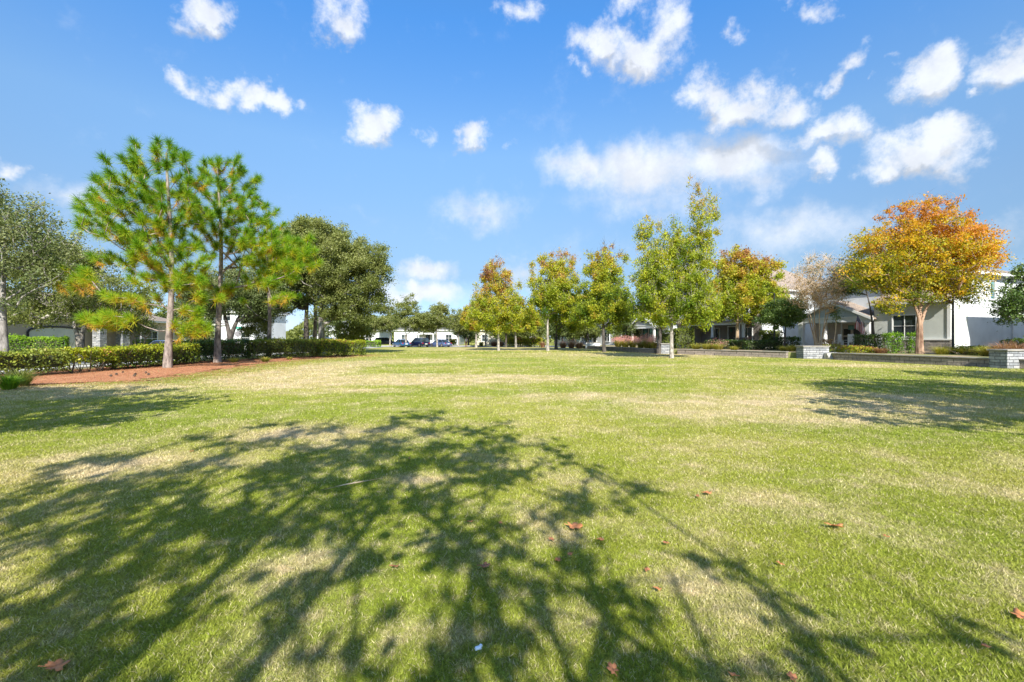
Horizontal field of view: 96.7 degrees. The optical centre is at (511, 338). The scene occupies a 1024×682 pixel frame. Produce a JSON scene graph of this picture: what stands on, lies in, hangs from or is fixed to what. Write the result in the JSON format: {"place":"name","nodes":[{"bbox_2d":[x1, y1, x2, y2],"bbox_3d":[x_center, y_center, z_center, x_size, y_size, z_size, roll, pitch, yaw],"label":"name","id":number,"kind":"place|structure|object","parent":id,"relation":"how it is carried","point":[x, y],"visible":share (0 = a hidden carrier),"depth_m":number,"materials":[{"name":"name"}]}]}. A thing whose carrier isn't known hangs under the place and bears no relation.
{"place":"outdoors","nodes":[
{"label":"outdoors","id":0,"kind":"place"},
{"bbox_2d":[0,347,381,373],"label":"sidewalk","id":1,"kind":"structure","parent":0,"point":[85,367],"depth_m":25.22,"materials":[{"name":"concrete"}]},
{"bbox_2d":[202,306,289,347],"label":"house","id":2,"kind":"structure","parent":0,"point":[279,330],"depth_m":67.01,"materials":[{"name":"white paint"}]},
{"bbox_2d":[369,346,574,346],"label":"cross street","id":3,"kind":"structure","parent":0,"point":[460,346],"depth_m":89.55,"materials":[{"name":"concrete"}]},
{"bbox_2d":[392,339,410,346],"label":"parked car","id":4,"kind":"object","parent":3,"relation":"on","point":[400,342],"visible":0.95,"depth_m":83.32,"materials":[{"name":"blue paint"}]},
{"bbox_2d":[410,338,429,346],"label":"parked suv","id":5,"kind":"object","parent":3,"relation":"on","point":[419,342],"visible":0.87,"depth_m":83.63,"materials":[{"name":"blue paint"}]},
{"bbox_2d":[430,339,451,346],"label":"parked car","id":6,"kind":"object","parent":3,"relation":"on","point":[443,342],"visible":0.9,"depth_m":84.99,"materials":[{"name":"blue metal"}]},
{"bbox_2d":[0,339,1023,681],"bbox_3d":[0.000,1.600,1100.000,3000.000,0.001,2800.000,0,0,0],"label":"ground","id":7,"kind":"structure","parent":0,"point":[446,359],"depth_m":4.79,"materials":[{"name":"plant"}]},
{"bbox_2d":[0,373,27,389],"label":"ornamental grass","id":8,"kind":"object","parent":7,"relation":"on","point":[8,382],"depth_m":14.14,"materials":[{"name":"green plant"}]},
{"bbox_2d":[8,333,73,359],"bbox_3d":[-33.107,0.637,31.701,4.004,2.006,1.650,0,0,-36],"label":"hedge","id":9,"kind":"object","parent":7,"relation":"on","point":[42,342],"visible":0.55,"depth_m":31.46,"materials":[{"name":"green plant"}]},
{"bbox_2d":[0,177,93,351],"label":"oak tree","id":10,"kind":"object","parent":7,"relation":"on","point":[11,236],"visible":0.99,"depth_m":24.06,"materials":[{"name":"green plant"}]},
{"bbox_2d":[38,658,69,670],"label":"fallen leaf","id":11,"kind":"object","parent":7,"relation":"on","point":[57,665],"visible":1,"depth_m":2.18,"materials":[{"name":"brown plant"}]},
{"bbox_2d":[0,229,165,358],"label":"oak tree","id":12,"kind":"object","parent":7,"relation":"on","point":[75,303],"visible":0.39,"depth_m":32.55,"materials":[{"name":"green plant"}]},
{"bbox_2d":[6,290,180,354],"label":"house","id":13,"kind":"structure","parent":7,"relation":"on","point":[107,338],"depth_m":44.42,"materials":[{"name":"beige paint"}]},
{"bbox_2d":[29,328,79,354],"bbox_3d":[-41.463,0.300,41.500,0.055,2.600,5.000,0,0,0],"label":"garage door","id":14,"kind":"structure","parent":13,"relation":"in","point":[58,332],"depth_m":41.41,"materials":[{"name":"grey paint"}]},
{"bbox_2d":[103,282,166,315],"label":"background tree","id":15,"kind":"object","parent":7,"relation":"on","point":[151,307],"visible":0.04,"depth_m":61.39,"materials":[{"name":"green plant"}]},
{"bbox_2d":[116,315,157,343],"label":"oak tree","id":16,"kind":"object","parent":7,"relation":"on","point":[143,330],"visible":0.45,"depth_m":35.88,"materials":[{"name":"green plant"}]},
{"bbox_2d":[132,338,182,345],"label":"hedge","id":17,"kind":"object","parent":7,"relation":"on","point":[148,341],"visible":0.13,"depth_m":40.78,"materials":[{"name":"green plant"}]},
{"bbox_2d":[152,295,185,317],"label":"background tree","id":18,"kind":"object","parent":7,"relation":"on","point":[162,310],"visible":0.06,"depth_m":80.45,"materials":[{"name":"green plant"}]},
{"bbox_2d":[160,299,222,339],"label":"background tree","id":19,"kind":"object","parent":7,"relation":"on","point":[181,318],"visible":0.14,"depth_m":65.11,"materials":[{"name":"green plant"}]},
{"bbox_2d":[1,353,386,405],"bbox_3d":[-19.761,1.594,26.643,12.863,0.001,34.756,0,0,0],"label":"mulch bed","id":20,"kind":"object","parent":7,"relation":"on","point":[105,370],"visible":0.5,"depth_m":21.30,"materials":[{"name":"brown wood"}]},
{"bbox_2d":[0,367,46,386],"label":"ornamental grass","id":21,"kind":"object","parent":20,"relation":"on","point":[24,383],"depth_m":15.15,"materials":[{"name":"green plant"}]},
{"bbox_2d":[0,345,70,374],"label":"hedge","id":22,"kind":"object","parent":20,"relation":"on","point":[48,359],"visible":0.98,"depth_m":19.31,"materials":[{"name":"green plant"}]},
{"bbox_2d":[56,345,115,372],"bbox_3d":[-20.338,0.967,21.333,1.670,1.362,3.289,0,0,0],"label":"hedge","id":23,"kind":"object","parent":20,"relation":"on","point":[93,353],"visible":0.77,"depth_m":21.59,"materials":[{"name":"green plant"}]},
{"bbox_2d":[47,132,227,367],"bbox_3d":[-20.137,-4.705,24.322,8.966,12.827,6.101,0,0,-25],"label":"pine tree","id":24,"kind":"object","parent":20,"relation":"on","point":[172,281],"visible":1,"depth_m":24.25,"materials":[{"name":"green plant"}]},
{"bbox_2d":[91,341,201,369],"bbox_3d":[-20.320,0.851,25.397,1.934,1.591,6.668,0,0,0],"label":"hedge","id":25,"kind":"object","parent":20,"relation":"on","point":[139,353],"visible":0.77,"depth_m":24.88,"materials":[{"name":"green plant"}]},
{"bbox_2d":[173,337,249,361],"bbox_3d":[-21.222,0.752,31.882,2.117,1.787,6.345,0,0,7],"label":"hedge","id":26,"kind":"object","parent":20,"relation":"on","point":[229,347],"visible":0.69,"depth_m":32.70,"materials":[{"name":"green plant"}]},
{"bbox_2d":[184,149,324,362],"bbox_3d":[-17.458,-5.389,30.534,8.714,14.195,6.351,0,0,-31],"label":"pine tree","id":27,"kind":"object","parent":20,"relation":"on","point":[241,213],"visible":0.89,"depth_m":30.02,"materials":[{"name":"green plant"}]},
{"bbox_2d":[235,218,302,357],"bbox_3d":[-19.399,-4.008,36.710,5.424,11.439,4.258,0,0,0],"label":"pine tree","id":28,"kind":"object","parent":20,"relation":"on","point":[263,268],"visible":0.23,"depth_m":36.52,"materials":[{"name":"green plant"}]},
{"bbox_2d":[243,337,321,358],"bbox_3d":[-18.586,0.744,37.165,2.127,1.801,6.158,0,0,38],"label":"hedge","id":29,"kind":"object","parent":20,"relation":"on","point":[285,347],"visible":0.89,"depth_m":36.65,"materials":[{"name":"green plant"}]},
{"bbox_2d":[312,337,366,356],"bbox_3d":[-15.110,0.767,40.718,2.450,1.753,4.921,0,0,42],"label":"hedge","id":30,"kind":"object","parent":20,"relation":"on","point":[339,346],"visible":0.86,"depth_m":40.34,"materials":[{"name":"green plant"}]},
{"bbox_2d":[174,262,296,354],"bbox_3d":[-27.561,-2.861,44.363,12.281,9.122,7.662,0,0,0],"label":"oak tree","id":31,"kind":"object","parent":7,"relation":"on","point":[257,304],"visible":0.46,"depth_m":43.51,"materials":[{"name":"green plant"}]},
{"bbox_2d":[238,314,276,342],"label":"oak tree","id":32,"kind":"object","parent":7,"relation":"on","point":[249,330],"visible":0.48,"depth_m":49.32,"materials":[{"name":"green plant"}]},
{"bbox_2d":[256,215,323,352],"bbox_3d":[-24.039,-5.887,50.541,11.565,15.188,8.811,0,0,0],"label":"oak tree","id":33,"kind":"object","parent":7,"relation":"on","point":[301,303],"visible":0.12,"depth_m":50.06,"materials":[{"name":"green plant"}]},
{"bbox_2d":[303,226,334,337],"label":"pine tree","id":34,"kind":"object","parent":7,"relation":"on","point":[314,329],"visible":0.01,"depth_m":52.90,"materials":[{"name":"brown plant"}]},
{"bbox_2d":[310,310,344,336],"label":"background tree","id":35,"kind":"object","parent":7,"relation":"on","point":[328,328],"visible":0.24,"depth_m":103.06,"materials":[{"name":"green plant"}]},
{"bbox_2d":[268,213,398,353],"bbox_3d":[-18.549,-5.747,47.609,13.783,14.911,10.439,0,0,0],"label":"oak tree","id":36,"kind":"object","parent":7,"relation":"on","point":[336,289],"visible":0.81,"depth_m":46.24,"materials":[{"name":"green plant"}]},
{"bbox_2d":[332,320,376,344],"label":"oak tree","id":37,"kind":"object","parent":7,"relation":"on","point":[352,333],"visible":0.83,"depth_m":51.24,"materials":[{"name":"green plant"}]},
{"bbox_2d":[317,321,392,344],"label":"house","id":38,"kind":"structure","parent":7,"relation":"on","point":[379,334],"depth_m":114.19,"materials":[{"name":"white paint"}]},
{"bbox_2d":[362,315,380,340],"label":"oak tree","id":39,"kind":"object","parent":7,"relation":"on","point":[373,327],"visible":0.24,"depth_m":91.00,"materials":[{"name":"green plant"}]},
{"bbox_2d":[362,340,380,346],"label":"hedge","id":40,"kind":"object","parent":7,"relation":"on","point":[373,343],"visible":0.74,"depth_m":79.54,"materials":[{"name":"green plant"}]},
{"bbox_2d":[373,314,400,345],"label":"oak tree","id":41,"kind":"object","parent":7,"relation":"on","point":[386,322],"visible":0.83,"depth_m":90.67,"materials":[{"name":"green plant"}]},
{"bbox_2d":[385,292,430,346],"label":"oak tree","id":42,"kind":"object","parent":7,"relation":"on","point":[413,322],"visible":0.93,"depth_m":82.41,"materials":[{"name":"green plant"}]},
{"bbox_2d":[286,318,553,342],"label":"distant woods","id":43,"kind":"object","parent":7,"relation":"on","point":[297,331],"visible":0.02,"depth_m":153.44,"materials":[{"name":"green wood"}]},
{"bbox_2d":[394,324,463,344],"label":"house","id":44,"kind":"structure","parent":7,"relation":"on","point":[430,336],"depth_m":112.00,"materials":[{"name":"white paint"}]},
{"bbox_2d":[418,301,453,346],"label":"oak tree","id":45,"kind":"object","parent":7,"relation":"on","point":[438,316],"visible":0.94,"depth_m":83.78,"materials":[{"name":"green plant"}]},
{"bbox_2d":[441,307,475,345],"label":"oak tree","id":46,"kind":"object","parent":7,"relation":"on","point":[457,327],"visible":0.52,"depth_m":91.11,"materials":[{"name":"green plant"}]},
{"bbox_2d":[448,330,481,345],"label":"background tree","id":47,"kind":"object","parent":7,"relation":"on","point":[469,334],"visible":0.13,"depth_m":99.18,"materials":[{"name":"green plant"}]},
{"bbox_2d":[458,292,491,347],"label":"maple tree","id":48,"kind":"object","parent":7,"relation":"on","point":[464,321],"visible":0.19,"depth_m":79.30,"materials":[{"name":"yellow plant"}]},
{"bbox_2d":[483,330,508,342],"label":"background tree","id":49,"kind":"object","parent":7,"relation":"on","point":[490,334],"visible":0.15,"depth_m":104.51,"materials":[{"name":"green plant"}]},
{"bbox_2d":[464,251,536,350],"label":"maple tree","id":50,"kind":"object","parent":7,"relation":"on","point":[502,311],"visible":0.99,"depth_m":59.31,"materials":[{"name":"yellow plant"}]},
{"bbox_2d":[477,330,535,344],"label":"house","id":51,"kind":"structure","parent":7,"relation":"on","point":[488,340],"depth_m":111.00,"materials":[{"name":"beige paint"}]},
{"bbox_2d":[501,329,531,345],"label":"background tree","id":52,"kind":"object","parent":7,"relation":"on","point":[527,334],"visible":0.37,"depth_m":91.46,"materials":[{"name":"green plant"}]},
{"bbox_2d":[505,302,544,347],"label":"maple tree","id":53,"kind":"object","parent":7,"relation":"on","point":[531,327],"visible":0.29,"depth_m":79.14,"materials":[{"name":"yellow plant"}]},
{"bbox_2d":[507,337,542,346],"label":"hedge","id":54,"kind":"object","parent":7,"relation":"on","point":[528,341],"visible":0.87,"depth_m":84.56,"materials":[{"name":"green plant"}]},
{"bbox_2d":[530,316,549,339],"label":"background tree","id":55,"kind":"object","parent":7,"relation":"on","point":[539,333],"visible":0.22,"depth_m":96.02,"materials":[{"name":"green plant"}]},
{"bbox_2d":[524,247,587,350],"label":"maple tree","id":56,"kind":"object","parent":7,"relation":"on","point":[554,291],"visible":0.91,"depth_m":57.25,"materials":[{"name":"green plant"}]},
{"bbox_2d":[540,317,573,342],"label":"background tree","id":57,"kind":"object","parent":7,"relation":"on","point":[566,334],"visible":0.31,"depth_m":85.08,"materials":[{"name":"green plant"}]},
{"bbox_2d":[543,288,601,349],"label":"maple tree","id":58,"kind":"object","parent":7,"relation":"on","point":[555,318],"visible":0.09,"depth_m":65.72,"materials":[{"name":"green plant"}]},
{"bbox_2d":[569,322,601,341],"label":"background tree","id":59,"kind":"object","parent":7,"relation":"on","point":[593,333],"visible":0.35,"depth_m":83.41,"materials":[{"name":"green plant"}]},
{"bbox_2d":[580,322,621,344],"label":"house","id":60,"kind":"structure","parent":7,"relation":"on","point":[608,340],"depth_m":86.08,"materials":[{"name":"white paint"}]},
{"bbox_2d":[568,240,636,351],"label":"maple tree","id":61,"kind":"object","parent":7,"relation":"on","point":[608,303],"visible":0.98,"depth_m":53.12,"materials":[{"name":"green plant"}]},
{"bbox_2d":[606,661,618,676],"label":"fallen leaf","id":62,"kind":"object","parent":7,"relation":"on","point":[611,667],"visible":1,"depth_m":2.16,"materials":[{"name":"brown plant"}]},
{"bbox_2d":[588,346,655,352],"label":"retaining wall","id":63,"kind":"structure","parent":7,"relation":"on","point":[640,350],"depth_m":54.95,"materials":[{"name":"stone"}]},
{"bbox_2d":[606,313,644,341],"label":"background tree","id":64,"kind":"object","parent":7,"relation":"on","point":[626,329],"visible":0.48,"depth_m":74.72,"materials":[{"name":"green plant"}]},
{"bbox_2d":[627,267,683,353],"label":"maple tree","id":65,"kind":"object","parent":7,"relation":"on","point":[659,342],"visible":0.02,"depth_m":47.27,"materials":[{"name":"green plant"}]},
{"bbox_2d":[661,343,669,353],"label":"stone pillar","id":66,"kind":"structure","parent":7,"relation":"on","point":[665,347],"depth_m":47.03,"materials":[{"name":"stone"}]},
{"bbox_2d":[625,172,727,357],"bbox_3d":[13.257,-5.909,36.780,8.565,15.218,5.968,0,0,0],"label":"maple tree","id":67,"kind":"object","parent":7,"relation":"on","point":[664,298],"visible":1,"depth_m":36.06,"materials":[{"name":"green plant"}]},
{"bbox_2d":[677,349,788,357],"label":"retaining wall","id":68,"kind":"structure","parent":7,"relation":"on","point":[775,354],"depth_m":41.08,"materials":[{"name":"concrete"}]},
{"bbox_2d":[795,346,829,358],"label":"stone pillar","id":69,"kind":"structure","parent":7,"relation":"on","point":[810,352],"depth_m":35.87,"materials":[{"name":"concrete"}]},
{"bbox_2d":[834,353,1023,368],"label":"retaining wall","id":70,"kind":"structure","parent":7,"relation":"on","point":[950,360],"depth_m":28.49,"materials":[{"name":"concrete"}]},
{"bbox_2d":[987,349,1023,368],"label":"stone pillar","id":71,"kind":"structure","parent":7,"relation":"on","point":[1005,358],"depth_m":24.08,"materials":[{"name":"concrete"}]},
{"bbox_2d":[1009,608,1023,618],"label":"fallen leaf","id":72,"kind":"object","parent":7,"relation":"on","point":[1018,613],"visible":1,"depth_m":2.59,"materials":[{"name":"brown plant"}]},
{"bbox_2d":[0,0,1023,338],"label":"sky","id":73,"kind":"structure","parent":0,"point":[451,135],"materials":[{"name":"blue"}]},
{"bbox_2d":[637,333,656,347],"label":"ornamental grass","id":74,"kind":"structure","parent":0,"point":[645,344],"depth_m":53.14,"materials":[{"name":"green plant"}]},
{"bbox_2d":[575,345,988,358],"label":"garden ground","id":75,"kind":"structure","parent":0,"point":[791,354],"depth_m":36.90,"materials":[{"name":"soil"}]},
{"bbox_2d":[625,315,683,345],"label":"house","id":76,"kind":"structure","parent":75,"relation":"on","point":[649,329],"depth_m":72.25,"materials":[{"name":"white paint"}]},
{"bbox_2d":[657,330,673,343],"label":"shrub","id":77,"kind":"object","parent":75,"relation":"on","point":[665,336],"visible":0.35,"depth_m":51.05,"materials":[{"name":"green plant"}]},
{"bbox_2d":[673,327,694,348],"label":"shrub","id":78,"kind":"object","parent":75,"relation":"on","point":[682,337],"visible":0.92,"depth_m":50.14,"materials":[{"name":"green plant"}]},
{"bbox_2d":[704,339,739,348],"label":"shrub","id":79,"kind":"object","parent":75,"relation":"on","point":[727,343],"visible":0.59,"depth_m":48.48,"materials":[{"name":"green plant"}]},
{"bbox_2d":[676,266,813,347],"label":"house","id":80,"kind":"structure","parent":75,"relation":"on","point":[725,329],"depth_m":56.99,"materials":[{"name":"white paint"}]},
{"bbox_2d":[745,327,752,339],"bbox_3d":[28.759,-0.447,55.609,0.170,1.905,1.600,0,0,-22],"label":"window","id":81,"kind":"structure","parent":80,"relation":"in","point":[748,330],"depth_m":55.37,"materials":[{"name":"glass"}]},
{"bbox_2d":[701,244,790,347],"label":"maple tree","id":82,"kind":"object","parent":75,"relation":"on","point":[742,288],"visible":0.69,"depth_m":47.37,"materials":[{"name":"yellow plant"}]},
{"bbox_2d":[731,338,783,349],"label":"shrub","id":83,"kind":"object","parent":75,"relation":"on","point":[753,344],"visible":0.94,"depth_m":45.11,"materials":[{"name":"green plant"}]},
{"bbox_2d":[757,329,782,348],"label":"shrub","id":84,"kind":"object","parent":75,"relation":"on","point":[764,334],"visible":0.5,"depth_m":48.05,"materials":[{"name":"green plant"}]},
{"bbox_2d":[751,293,813,346],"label":"magnolia tree","id":85,"kind":"object","parent":75,"relation":"on","point":[784,319],"visible":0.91,"depth_m":42.82,"materials":[{"name":"green plant"}]},
{"bbox_2d":[768,335,801,346],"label":"shrub","id":86,"kind":"object","parent":75,"relation":"on","point":[796,339],"visible":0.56,"depth_m":45.55,"materials":[{"name":"green plant"}]},
{"bbox_2d":[781,250,852,345],"bbox_3d":[26.452,-3.310,39.414,6.123,9.169,4.912,0,0,0],"label":"crape myrtle","id":87,"kind":"object","parent":75,"relation":"on","point":[812,289],"visible":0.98,"depth_m":39.26,"materials":[{"name":"beige plant"}]},
{"bbox_2d":[829,305,843,349],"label":"young palm","id":88,"kind":"object","parent":75,"relation":"on","point":[836,316],"visible":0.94,"depth_m":38.99,"materials":[{"name":"green plant"}]},
{"bbox_2d":[837,344,876,352],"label":"shrub","id":89,"kind":"object","parent":75,"relation":"on","point":[855,348],"visible":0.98,"depth_m":35.75,"materials":[{"name":"yellow plant"}]},
{"bbox_2d":[851,333,869,351],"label":"shrub","id":90,"kind":"object","parent":75,"relation":"on","point":[863,337],"visible":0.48,"depth_m":38.49,"materials":[{"name":"green plant"}]},
{"bbox_2d":[828,252,893,348],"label":"oak tree","id":91,"kind":"object","parent":75,"relation":"on","point":[853,290],"visible":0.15,"depth_m":40.78,"materials":[{"name":"brown plant"}]},
{"bbox_2d":[864,334,885,351],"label":"shrub","id":92,"kind":"object","parent":75,"relation":"on","point":[878,339],"visible":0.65,"depth_m":37.24,"materials":[{"name":"green plant"}]},
{"bbox_2d":[880,331,908,353],"bbox_3d":[29.035,0.304,34.761,2.048,1.750,1.082,0,0,0],"label":"shrub","id":93,"kind":"object","parent":75,"relation":"on","point":[896,348],"visible":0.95,"depth_m":34.58,"materials":[{"name":"green plant"}]},
{"bbox_2d":[798,261,1023,351],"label":"house","id":94,"kind":"structure","parent":75,"relation":"on","point":[972,327],"depth_m":40.08,"materials":[{"name":"white paint"}]},
{"bbox_2d":[843,325,860,343],"bbox_3d":[34.983,-0.385,46.835,0.125,2.350,1.900,0,0,-22],"label":"door","id":95,"kind":"structure","parent":94,"relation":"in","point":[850,327],"depth_m":46.94,"materials":[{"name":"black paint"}]},
{"bbox_2d":[855,314,865,334],"bbox_3d":[31.544,-1.199,41.155,0.265,2.032,0.804,0,0,-37],"label":"flag","id":96,"kind":"object","parent":94,"relation":"attached to","point":[859,326],"visible":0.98,"depth_m":41.25,"materials":[{"name":"red fabric"}]},
{"bbox_2d":[890,314,916,337],"bbox_3d":[34.829,-1.097,40.409,0.170,2.055,2.048,0,0,-22],"label":"window","id":97,"kind":"structure","parent":94,"relation":"in","point":[904,323],"depth_m":40.39,"materials":[{"name":"glass"}]},
{"bbox_2d":[988,280,995,299],"bbox_3d":[41.794,-4.197,39.588,1.050,1.755,0.170,0,0,-22],"label":"window","id":98,"kind":"structure","parent":94,"relation":"in","point":[993,283],"depth_m":39.68,"materials":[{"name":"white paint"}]},
{"bbox_2d":[905,331,923,352],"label":"shrub","id":99,"kind":"object","parent":75,"relation":"on","point":[910,340],"visible":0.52,"depth_m":34.58,"materials":[{"name":"green plant"}]},
{"bbox_2d":[833,191,1017,353],"bbox_3d":[29.633,-4.778,33.376,12.485,12.036,7.963,0,0,0],"label":"maple tree","id":100,"kind":"object","parent":75,"relation":"on","point":[907,251],"visible":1,"depth_m":32.31,"materials":[{"name":"brown plant"}]},
{"bbox_2d":[942,291,954,353],"bbox_3d":[31.961,-1.234,33.369,1.102,4.748,0.392,0,0,-11],"label":"street lamp","id":101,"kind":"object","parent":75,"relation":"on","point":[952,340],"visible":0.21,"depth_m":33.36,"materials":[{"name":"black metal"}]},
{"bbox_2d":[946,344,995,354],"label":"shrub","id":102,"kind":"object","parent":75,"relation":"on","point":[966,348],"visible":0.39,"depth_m":31.26,"materials":[{"name":"green plant"}]},
{"bbox_2d":[973,339,1023,350],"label":"ornamental grass","id":103,"kind":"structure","parent":75,"relation":"on","point":[1000,346],"depth_m":28.08,"materials":[{"name":"brown plant"}]},
{"bbox_2d":[982,262,1023,331],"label":"holly tree","id":104,"kind":"object","parent":75,"relation":"on","point":[1013,300],"visible":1,"depth_m":29.30,"materials":[{"name":"green plant"}]},
{"bbox_2d":[999,336,1023,345],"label":"shrub","id":105,"kind":"object","parent":75,"relation":"on","point":[1019,340],"visible":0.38,"depth_m":29.65,"materials":[{"name":"green plant"}]},
{"bbox_2d":[930,345,957,354],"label":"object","id":106,"kind":"object","parent":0,"point":[942,351],"depth_m":32.20,"materials":[{"name":"yellow plant"}]},
{"bbox_2d":[968,346,1005,355],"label":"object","id":107,"kind":"object","parent":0,"point":[983,351],"depth_m":29.16,"materials":[{"name":"yellow plant"}]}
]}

